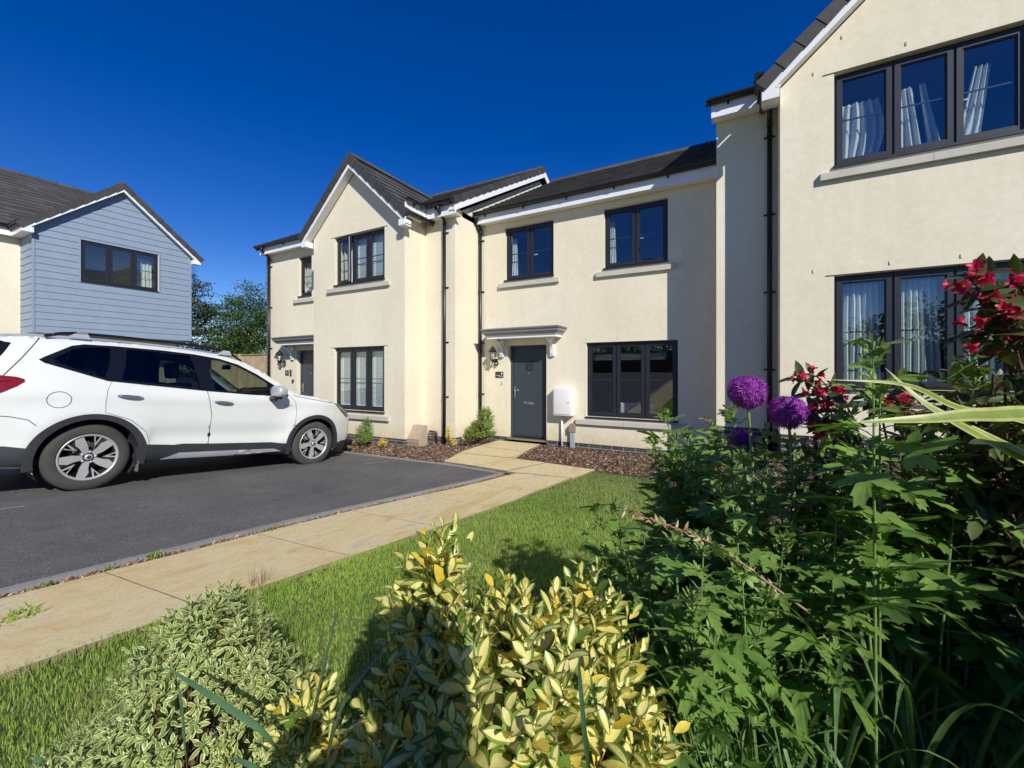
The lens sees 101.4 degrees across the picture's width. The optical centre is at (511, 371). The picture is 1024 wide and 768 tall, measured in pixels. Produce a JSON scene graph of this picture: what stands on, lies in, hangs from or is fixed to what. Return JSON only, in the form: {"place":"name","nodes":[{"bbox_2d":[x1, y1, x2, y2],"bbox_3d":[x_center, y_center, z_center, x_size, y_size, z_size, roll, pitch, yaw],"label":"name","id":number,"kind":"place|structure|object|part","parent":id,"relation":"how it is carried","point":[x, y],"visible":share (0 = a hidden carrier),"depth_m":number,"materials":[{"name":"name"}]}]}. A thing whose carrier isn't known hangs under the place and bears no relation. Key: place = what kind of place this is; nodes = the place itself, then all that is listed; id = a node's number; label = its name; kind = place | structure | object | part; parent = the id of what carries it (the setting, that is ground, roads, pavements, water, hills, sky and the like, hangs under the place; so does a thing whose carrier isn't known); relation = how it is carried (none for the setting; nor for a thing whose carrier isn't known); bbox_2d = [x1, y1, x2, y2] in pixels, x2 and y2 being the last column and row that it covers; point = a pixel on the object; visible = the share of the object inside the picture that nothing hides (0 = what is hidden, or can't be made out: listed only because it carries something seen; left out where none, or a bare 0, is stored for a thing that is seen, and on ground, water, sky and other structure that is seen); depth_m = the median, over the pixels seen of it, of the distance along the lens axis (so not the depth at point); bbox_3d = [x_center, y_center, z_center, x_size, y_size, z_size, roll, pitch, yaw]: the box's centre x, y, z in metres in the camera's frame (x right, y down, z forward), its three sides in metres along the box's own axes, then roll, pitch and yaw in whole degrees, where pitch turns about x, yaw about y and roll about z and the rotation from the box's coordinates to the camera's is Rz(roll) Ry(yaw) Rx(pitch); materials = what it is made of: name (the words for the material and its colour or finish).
{"place":"outdoors","nodes":[
{"label":"outdoors","id":0,"kind":"place"},
{"bbox_2d":[0,451,496,587],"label":"driveway","id":1,"kind":"structure","parent":0,"point":[48,530],"depth_m":4.21,"materials":[{"name":"grey asphalt"}]},
{"bbox_2d":[0,332,351,490],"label":"parked car","id":2,"kind":"object","parent":1,"relation":"on","point":[92,413],"visible":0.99,"depth_m":4.85,"materials":[{"name":"white paint"}]},
{"bbox_3d":[-4.671,-0.118,4.545,0.147,0.345,0.475,0,-5,30],"label":"rear quarter window","id":3,"kind":"part","parent":2,"relation":"part of","materials":[{"name":"black glass"}]},
{"bbox_3d":[-4.274,0.348,5.110,0.281,1.175,1.060,0,-5,30],"label":"rear door","id":4,"kind":"part","parent":2,"relation":"part of","materials":[{"name":"white paint"}]},
{"bbox_3d":[-3.732,0.467,6.033,0.268,1.175,1.235,0,-5,30],"label":"front door","id":5,"kind":"part","parent":2,"relation":"part of","materials":[{"name":"white paint"}]},
{"bbox_2d":[0,461,388,509],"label":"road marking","id":6,"kind":"object","parent":1,"relation":"on","point":[24,506],"visible":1,"depth_m":3.78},
{"bbox_2d":[0,440,594,680],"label":"path","id":7,"kind":"structure","parent":0,"point":[93,607],"depth_m":2.68,"materials":[{"name":"beige concrete"}]},
{"bbox_2d":[0,600,46,626],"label":"weed","id":8,"kind":"object","parent":7,"relation":"on","point":[19,612],"visible":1,"depth_m":1.99,"materials":[{"name":"green plant"}]},
{"bbox_2d":[248,562,273,586],"bbox_3d":[-1.457,1.171,2.434,0.131,0.156,0.155,0,0,40],"label":"dry weed","id":9,"kind":"object","parent":7,"relation":"on","point":[253,580],"visible":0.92,"depth_m":2.42,"materials":[{"name":"beige plant"}]},
{"bbox_2d":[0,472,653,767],"bbox_3d":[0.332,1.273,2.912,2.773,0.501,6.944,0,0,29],"label":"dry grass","id":10,"kind":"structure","parent":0,"point":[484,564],"depth_m":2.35,"materials":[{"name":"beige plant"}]},
{"bbox_2d":[0,471,667,767],"bbox_3d":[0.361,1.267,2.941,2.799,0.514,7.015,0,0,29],"label":"lawn grass","id":11,"kind":"structure","parent":0,"point":[305,578],"depth_m":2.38,"materials":[{"name":"green plant"}]},
{"bbox_2d":[28,579,332,767],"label":"variegated azalea","id":12,"kind":"object","parent":11,"relation":"on","point":[216,671],"visible":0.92,"depth_m":1.08,"materials":[{"name":"green plant"}]},
{"bbox_2d":[259,662,355,767],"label":"variegated spindle","id":13,"kind":"object","parent":11,"relation":"on","point":[294,736],"visible":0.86,"depth_m":0.97,"materials":[{"name":"beige plant"}]},
{"bbox_2d":[32,612,590,767],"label":"daffodil leaves","id":14,"kind":"object","parent":11,"relation":"on","point":[244,718],"visible":1,"depth_m":0.81,"materials":[{"name":"green plant"}]},
{"bbox_2d":[334,512,692,767],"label":"variegated spindle","id":15,"kind":"object","parent":11,"relation":"on","point":[474,696],"visible":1,"depth_m":0.76,"materials":[{"name":"beige plant"}]},
{"bbox_2d":[0,0,832,354],"label":"sky","id":16,"kind":"structure","parent":0,"point":[231,120],"materials":[{"name":"blue"}]},
{"bbox_2d":[503,436,654,519],"bbox_3d":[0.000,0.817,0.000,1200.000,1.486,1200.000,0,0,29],"label":"ground","id":17,"kind":"structure","parent":0,"point":[644,480],"depth_m":5.38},
{"bbox_2d":[0,167,203,346],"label":"clad house","id":18,"kind":"structure","parent":17,"relation":"on","point":[69,255],"depth_m":12.79,"materials":[{"name":"blue wood"}]},
{"bbox_2d":[81,240,158,292],"bbox_3d":[-12.217,-3.253,13.100,0.128,1.254,1.874,0,0,29],"label":"window","id":19,"kind":"structure","parent":18,"relation":"in","point":[108,264],"depth_m":12.95,"materials":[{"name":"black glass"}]},
{"bbox_2d":[137,258,151,287],"bbox_3d":[-12.155,-3.185,13.758,0.088,1.030,0.480,0,0,29],"label":"curtain","id":20,"kind":"object","parent":18,"relation":"hanging from","point":[144,278],"visible":0.62,"depth_m":13.79,"materials":[{"name":"fabric"}]},
{"bbox_2d":[176,270,265,352],"bbox_3d":[-24.023,-3.732,32.373,8.305,10.688,7.582,0,0,29],"label":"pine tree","id":21,"kind":"object","parent":17,"relation":"on","point":[206,315],"visible":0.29,"depth_m":32.17,"materials":[{"name":"green plant"}]},
{"bbox_2d":[203,279,266,355],"bbox_3d":[-17.819,-2.282,28.089,4.876,7.779,4.205,0,0,29],"label":"leafy tree","id":22,"kind":"object","parent":17,"relation":"on","point":[247,338],"visible":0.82,"depth_m":27.45,"materials":[{"name":"green plant"}]},
{"bbox_2d":[205,354,266,388],"bbox_3d":[-9.584,0.410,15.557,7.890,2.180,0.100,0,0,29],"label":"wooden fence","id":23,"kind":"object","parent":17,"relation":"on","point":[237,377],"visible":0.22,"depth_m":15.91,"materials":[{"name":"brown wood"}]},
{"bbox_2d":[0,450,502,596],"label":"kerb","id":24,"kind":"structure","parent":17,"relation":"on","point":[25,586],"depth_m":3.24,"materials":[{"name":"concrete"}]},
{"bbox_2d":[0,474,506,598],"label":"leaf litter","id":25,"kind":"object","parent":17,"relation":"on","point":[134,562],"visible":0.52,"depth_m":3.04,"materials":[{"name":"plant"}]},
{"bbox_2d":[40,580,57,587],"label":"weed","id":26,"kind":"object","parent":25,"relation":"on","point":[48,583],"visible":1,"depth_m":2.31,"materials":[{"name":"green plant"}]},
{"bbox_2d":[104,563,120,570],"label":"weed","id":27,"kind":"object","parent":25,"relation":"on","point":[106,568],"visible":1,"depth_m":2.54,"materials":[{"name":"green plant"}]},
{"bbox_2d":[145,549,161,559],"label":"weed","id":28,"kind":"object","parent":25,"relation":"on","point":[154,555],"visible":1,"depth_m":2.75,"materials":[{"name":"green plant"}]},
{"bbox_2d":[253,151,549,446],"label":"terraced house","id":29,"kind":"structure","parent":17,"relation":"on","point":[387,341],"depth_m":9.12,"materials":[{"name":"paint"}]},
{"bbox_2d":[276,349,285,365],"bbox_3d":[-6.303,-0.388,11.400,0.193,0.435,0.263,0,0,52],"label":"wall lantern","id":30,"kind":"object","parent":29,"relation":"attached to","point":[279,352],"depth_m":11.37,"materials":[{"name":"black metal"}]},
{"bbox_2d":[297,256,311,297],"bbox_3d":[-5.457,-2.523,11.153,0.564,1.074,0.173,0,0,29],"label":"window","id":31,"kind":"structure","parent":29,"relation":"in","point":[303,260],"depth_m":11.25,"materials":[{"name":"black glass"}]},
{"bbox_2d":[300,350,313,396],"bbox_3d":[-5.347,0.425,11.155,0.910,1.990,0.131,0,0,29],"label":"door","id":32,"kind":"structure","parent":29,"relation":"in","point":[306,357],"depth_m":11.24,"materials":[{"name":"metal"}]},
{"bbox_2d":[307,263,311,291],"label":"curtain","id":33,"kind":"object","parent":29,"relation":"hanging from","point":[309,272],"visible":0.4,"depth_m":11.35,"materials":[{"name":"fabric"}]},
{"bbox_2d":[344,243,352,281],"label":"curtain","id":34,"kind":"object","parent":29,"relation":"hanging from","point":[346,258],"visible":0.32,"depth_m":9.69,"materials":[{"name":"fabric"}]},
{"bbox_2d":[333,228,384,286],"bbox_3d":[-3.321,-2.493,9.262,1.594,1.114,0.237,0,0,29],"label":"window","id":35,"kind":"structure","parent":29,"relation":"in","point":[365,256],"depth_m":9.30,"materials":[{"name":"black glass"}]},
{"bbox_2d":[337,346,384,413],"bbox_3d":[-3.334,0.172,9.269,1.604,1.424,0.237,0,0,29],"label":"window","id":36,"kind":"structure","parent":29,"relation":"in","point":[362,378],"depth_m":9.34,"materials":[{"name":"black plastic"}]},
{"bbox_2d":[472,140,716,455],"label":"terraced house","id":37,"kind":"structure","parent":17,"relation":"on","point":[565,304],"depth_m":8.32,"materials":[{"name":"paint"}]},
{"bbox_2d":[488,345,498,364],"bbox_3d":[-0.400,-0.357,9.157,0.193,0.435,0.263,0,0,52],"label":"wall lantern","id":38,"kind":"object","parent":37,"relation":"attached to","point":[492,350],"depth_m":9.11,"materials":[{"name":"black metal"}]},
{"bbox_2d":[495,372,502,377],"bbox_3d":[-0.279,0.065,9.233,0.200,0.130,0.015,0,0,29],"label":"number plaque","id":39,"kind":"object","parent":37,"relation":"attached to","point":[498,374],"visible":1,"depth_m":9.23,"materials":[{"name":"stone"}]},
{"bbox_2d":[512,239,518,275],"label":"curtain","id":40,"kind":"object","parent":37,"relation":"hanging from","point":[515,270],"visible":0.82,"depth_m":9.30,"materials":[{"name":"fabric"}]},
{"bbox_2d":[506,345,546,441],"bbox_3d":[0.345,0.445,8.967,0.930,2.030,0.240,0,0,29],"label":"door","id":41,"kind":"structure","parent":37,"relation":"in","point":[528,362],"depth_m":9.02,"materials":[{"name":"metal"}]},
{"bbox_2d":[504,221,553,281],"bbox_3d":[0.380,-2.553,8.946,1.174,1.174,0.173,0,0,29],"label":"window","id":42,"kind":"structure","parent":37,"relation":"in","point":[530,274],"depth_m":8.94,"materials":[{"name":"black plastic"}]},
{"bbox_2d":[553,387,574,446],"bbox_3d":[1.037,0.927,8.409,0.400,1.225,0.182,0,0,29],"label":"meter box","id":43,"kind":"object","parent":37,"relation":"attached to","point":[563,401],"visible":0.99,"depth_m":8.34,"materials":[{"name":"white plastic"}]},
{"bbox_2d":[554,389,569,414],"bbox_3d":[0.994,0.599,8.343,0.340,0.507,0.013,0,0,29],"label":"door","id":44,"kind":"structure","parent":43,"relation":"in","point":[561,397],"depth_m":8.33,"materials":[{"name":"white plastic"}]},
{"bbox_2d":[569,423,575,447],"bbox_3d":[1.209,1.285,8.369,0.130,0.510,0.085,0,0,29],"label":"cable cowl","id":45,"kind":"object","parent":37,"relation":"attached to","point":[572,428],"visible":0.94,"depth_m":8.34,"materials":[{"name":"grey plastic"}]},
{"bbox_2d":[611,221,616,262],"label":"curtain","id":46,"kind":"object","parent":37,"relation":"hanging from","point":[613,252],"visible":0.74,"depth_m":8.23,"materials":[{"name":"fabric"}]},
{"bbox_2d":[593,352,666,359],"bbox_3d":[2.299,-0.300,8.273,1.440,0.130,0.070,0,0,29],"label":"roller blind","id":47,"kind":"object","parent":37,"relation":"attached to","point":[632,356],"visible":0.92,"depth_m":8.23,"materials":[{"name":"fabric"}]},
{"bbox_2d":[585,340,678,422],"bbox_3d":[2.238,0.172,7.916,1.724,1.484,0.173,0,0,29],"label":"window","id":48,"kind":"structure","parent":37,"relation":"in","point":[616,379],"depth_m":7.92,"materials":[{"name":"black plastic"}]},
{"bbox_2d":[603,199,668,269],"bbox_3d":[2.321,-2.553,7.870,1.194,1.174,0.173,0,0,29],"label":"window","id":49,"kind":"structure","parent":37,"relation":"in","point":[635,209],"depth_m":7.88,"materials":[{"name":"black plastic"}]},
{"bbox_2d":[621,402,663,413],"bbox_3d":[2.682,1.030,8.861,0.920,0.780,0.700,0,0,29],"label":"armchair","id":50,"kind":"object","parent":37,"relation":"in","point":[627,407],"visible":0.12,"depth_m":8.57,"materials":[{"name":"fabric"}]},
{"bbox_2d":[705,0,1023,462],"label":"terraced house","id":51,"kind":"structure","parent":17,"relation":"on","point":[811,222],"depth_m":5.43,"materials":[{"name":"paint"}]},
{"bbox_2d":[843,283,880,379],"bbox_3d":[4.510,-0.465,5.475,0.460,1.350,0.100,0,0,29],"label":"curtain","id":52,"kind":"object","parent":51,"relation":"hanging from","point":[860,308],"visible":0.55,"depth_m":5.47,"materials":[{"name":"fabric"}]},
{"bbox_2d":[843,97,883,158],"bbox_3d":[4.543,-3.105,5.470,0.478,0.830,0.097,0,0,29],"label":"curtain","id":53,"kind":"object","parent":51,"relation":"hanging from","point":[863,136],"visible":0.67,"depth_m":5.46,"materials":[{"name":"fabric"}]},
{"bbox_2d":[901,87,920,147],"bbox_3d":[4.943,-3.110,5.246,0.320,0.880,0.088,0,0,29],"label":"curtain","id":54,"kind":"object","parent":51,"relation":"hanging from","point":[910,134],"visible":0.48,"depth_m":5.24,"materials":[{"name":"fabric"}]},
{"bbox_2d":[901,278,941,381],"bbox_3d":[5.017,-0.465,5.194,0.460,1.350,0.097,0,0,29],"label":"curtain","id":55,"kind":"object","parent":51,"relation":"hanging from","point":[920,352],"visible":0.6,"depth_m":5.18,"materials":[{"name":"fabric"}]},
{"bbox_2d":[833,25,1023,168],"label":"window","id":56,"kind":"structure","parent":51,"relation":"in","point":[953,54],"depth_m":4.96,"materials":[{"name":"black plastic"}]},
{"bbox_2d":[834,260,1023,394],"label":"window","id":57,"kind":"structure","parent":51,"relation":"in","point":[892,330],"depth_m":5.17,"materials":[{"name":"black plastic"}]},
{"bbox_2d":[919,83,939,141],"bbox_3d":[5.148,-3.115,5.141,0.220,0.890,0.074,0,0,29],"label":"curtain","id":58,"kind":"object","parent":51,"relation":"hanging from","point":[932,134],"visible":0.78,"depth_m":5.15,"materials":[{"name":"fabric"}]},
{"bbox_2d":[964,63,990,134],"bbox_3d":[5.450,-3.135,4.964,0.320,0.930,0.061,0,0,29],"label":"curtain","id":59,"kind":"object","parent":51,"relation":"hanging from","point":[974,105],"visible":0.75,"depth_m":4.95,"materials":[{"name":"fabric"}]},
{"bbox_2d":[964,274,1011,381],"bbox_3d":[5.515,-0.465,4.917,0.480,1.350,0.099,0,0,29],"label":"curtain","id":60,"kind":"object","parent":51,"relation":"hanging from","point":[992,363],"visible":0.15,"depth_m":4.91,"materials":[{"name":"fabric"}]},
{"bbox_2d":[338,440,900,477],"bbox_3d":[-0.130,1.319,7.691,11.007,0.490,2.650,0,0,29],"label":"bark mulch","id":61,"kind":"object","parent":0,"point":[440,450],"visible":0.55,"depth_m":7.58,"materials":[{"name":"brown wood"}]},
{"bbox_2d":[353,417,373,445],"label":"flowering shrub","id":62,"kind":"object","parent":61,"relation":"on","point":[364,436],"visible":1,"depth_m":8.42,"materials":[{"name":"green plant"}]},
{"bbox_2d":[378,437,387,446],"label":"yellow shrub","id":63,"kind":"object","parent":61,"relation":"on","point":[381,443],"visible":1,"depth_m":8.36,"materials":[{"name":"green plant"}]},
{"bbox_2d":[407,424,426,446],"bbox_3d":[-1.985,1.321,8.651,0.380,0.438,0.272,0,0,29],"label":"gas meter box","id":64,"kind":"object","parent":61,"relation":"on","point":[417,436],"visible":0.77,"depth_m":8.57,"materials":[{"name":"beige plastic"}]},
{"bbox_2d":[429,430,437,443],"bbox_3d":[-1.676,1.395,8.921,0.220,0.289,0.040,0,0,29],"label":"waste pipe","id":65,"kind":"object","parent":61,"relation":"on","point":[436,435],"visible":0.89,"depth_m":8.87,"materials":[{"name":"black plastic"}]},
{"bbox_2d":[445,426,457,445],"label":"yellow shrub","id":66,"kind":"object","parent":61,"relation":"on","point":[454,443],"visible":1,"depth_m":8.51,"materials":[{"name":"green plant"}]},
{"bbox_2d":[459,436,471,445],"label":"shrub","id":67,"kind":"object","parent":61,"relation":"on","point":[463,442],"visible":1,"depth_m":8.57,"materials":[{"name":"green plant"}]},
{"bbox_2d":[440,462,505,473],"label":"leaf litter","id":68,"kind":"object","parent":61,"relation":"on","point":[480,468],"visible":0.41,"depth_m":6.56,"materials":[{"name":"plant"}]},
{"bbox_2d":[464,406,496,442],"bbox_3d":[-0.653,1.108,8.874,0.728,0.789,0.535,0,0,29],"label":"evergreen shrub","id":69,"kind":"object","parent":61,"relation":"on","point":[483,434],"visible":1,"depth_m":8.81,"materials":[{"name":"green plant"}]},
{"bbox_2d":[639,466,983,767],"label":"flower bed","id":70,"kind":"object","parent":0,"point":[811,476],"visible":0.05,"depth_m":4.41,"materials":[{"name":"green plant"}]},
{"bbox_2d":[568,476,709,766],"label":"mallow plant","id":71,"kind":"object","parent":70,"relation":"on","point":[633,580],"visible":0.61,"depth_m":1.35,"materials":[{"name":"green plant"}]},
{"bbox_2d":[622,407,779,656],"bbox_3d":[0.761,0.715,1.662,0.608,1.138,0.692,0,0,29],"label":"mallow plant","id":72,"kind":"object","parent":70,"relation":"on","point":[686,487],"visible":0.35,"depth_m":1.61,"materials":[{"name":"green plant"}]},
{"bbox_2d":[617,609,861,767],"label":"grass clump","id":73,"kind":"object","parent":70,"relation":"on","point":[739,737],"visible":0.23,"depth_m":0.93,"materials":[{"name":"green plant"}]},
{"bbox_2d":[726,429,755,537],"bbox_3d":[0.739,0.721,1.351,0.090,1.077,0.088,0,0,29],"label":"allium","id":74,"kind":"object","parent":70,"relation":"on","point":[741,437],"visible":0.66,"depth_m":1.33,"materials":[{"name":"purple plant"}]},
{"bbox_2d":[659,698,829,767],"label":"grass clump","id":75,"kind":"object","parent":70,"relation":"on","point":[826,742],"visible":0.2,"depth_m":0.94,"materials":[{"name":"green plant"}]},
{"bbox_2d":[726,375,768,756],"bbox_3d":[0.652,0.624,1.159,0.110,1.235,0.110,0,0,29],"label":"allium","id":76,"kind":"object","parent":70,"relation":"on","point":[746,392],"visible":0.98,"depth_m":1.14,"materials":[{"name":"purple plant"}]},
{"bbox_2d":[684,526,813,759],"bbox_3d":[0.751,0.844,1.260,0.881,0.813,0.652,0,0,-39],"label":"grass clump","id":77,"kind":"object","parent":70,"relation":"on","point":[734,610],"visible":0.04,"depth_m":1.20,"materials":[{"name":"green plant"}]},
{"bbox_2d":[636,499,879,767],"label":"mallow plant","id":78,"kind":"object","parent":70,"relation":"on","point":[721,648],"visible":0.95,"depth_m":0.95,"materials":[{"name":"green plant"}]},
{"bbox_2d":[667,401,864,767],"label":"mallow plant","id":79,"kind":"object","parent":70,"relation":"on","point":[772,503],"visible":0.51,"depth_m":1.19,"materials":[{"name":"green plant"}]},
{"bbox_2d":[692,723,841,767],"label":"grass clump","id":80,"kind":"object","parent":70,"relation":"on","point":[824,765],"visible":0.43,"depth_m":0.92,"materials":[{"name":"green plant"}]},
{"bbox_2d":[766,394,811,761],"bbox_3d":[0.738,0.651,1.121,0.106,1.182,0.105,0,0,29],"label":"allium","id":81,"kind":"object","parent":70,"relation":"on","point":[788,413],"visible":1,"depth_m":1.11,"materials":[{"name":"purple plant"}]},
{"bbox_2d":[626,591,957,767],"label":"grass clump","id":82,"kind":"object","parent":70,"relation":"on","point":[795,761],"visible":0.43,"depth_m":0.94,"materials":[{"name":"green plant"}]},
{"bbox_2d":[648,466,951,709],"bbox_3d":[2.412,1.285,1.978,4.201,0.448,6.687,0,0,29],"label":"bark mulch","id":83,"kind":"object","parent":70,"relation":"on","point":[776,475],"visible":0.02,"depth_m":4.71,"materials":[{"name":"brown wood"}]},
{"bbox_2d":[631,543,1023,767],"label":"grass clump","id":84,"kind":"object","parent":70,"relation":"on","point":[906,731],"visible":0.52,"depth_m":0.93,"materials":[{"name":"green plant"}]},
{"bbox_2d":[621,505,854,667],"bbox_3d":[0.540,0.514,0.978,0.553,0.384,0.090,0,0,2],"label":"dead stem","id":85,"kind":"object","parent":84,"relation":"on","point":[681,531],"visible":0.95,"depth_m":0.98,"materials":[{"name":"brown plant"}]},
{"bbox_2d":[723,449,963,653],"bbox_3d":[1.569,0.821,1.872,1.172,0.955,0.475,0,0,14],"label":"mallow plant","id":86,"kind":"object","parent":70,"relation":"on","point":[801,454],"visible":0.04,"depth_m":1.94,"materials":[{"name":"green plant"}]},
{"bbox_2d":[756,485,982,717],"bbox_3d":[1.155,0.774,1.371,0.738,0.990,0.650,0,0,29],"label":"grass clump","id":87,"kind":"object","parent":70,"relation":"on","point":[883,648],"visible":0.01,"depth_m":1.23,"materials":[{"name":"green plant"}]},
{"bbox_2d":[755,360,1023,719],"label":"weigela","id":88,"kind":"object","parent":70,"relation":"on","point":[833,394],"visible":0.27,"depth_m":1.21,"materials":[{"name":"green plant"}]},
{"bbox_2d":[765,332,1019,767],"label":"mallow plant","id":89,"kind":"object","parent":70,"relation":"on","point":[869,530],"visible":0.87,"depth_m":0.93,"materials":[{"name":"green plant"}]},
{"bbox_2d":[768,569,1023,767],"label":"grass clump","id":90,"kind":"object","parent":70,"relation":"on","point":[999,758],"visible":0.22,"depth_m":0.97,"materials":[{"name":"green plant"}]},
{"bbox_2d":[841,370,1023,462],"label":"flax plant","id":91,"kind":"object","parent":70,"relation":"on","point":[959,416],"visible":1,"depth_m":0.65,"materials":[{"name":"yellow plant"}]},
{"bbox_2d":[848,334,1023,767],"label":"mallow plant","id":92,"kind":"object","parent":70,"relation":"on","point":[1002,663],"visible":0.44,"depth_m":0.95,"materials":[{"name":"green plant"}]},
{"bbox_2d":[857,506,1023,767],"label":"mallow plant","id":93,"kind":"object","parent":70,"relation":"on","point":[985,707],"visible":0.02,"depth_m":1.09,"materials":[{"name":"green plant"}]},
{"bbox_2d":[866,253,1023,711],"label":"weigela","id":94,"kind":"object","parent":70,"relation":"on","point":[999,318],"visible":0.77,"depth_m":0.85,"materials":[{"name":"green plant"}]},
{"bbox_2d":[881,456,1009,535],"bbox_3d":[3.171,0.853,2.765,1.444,0.677,0.545,0,0,5],"label":"mallow plant","id":95,"kind":"object","parent":70,"relation":"on","point":[913,478],"depth_m":2.90,"materials":[{"name":"green plant"}]}
]}

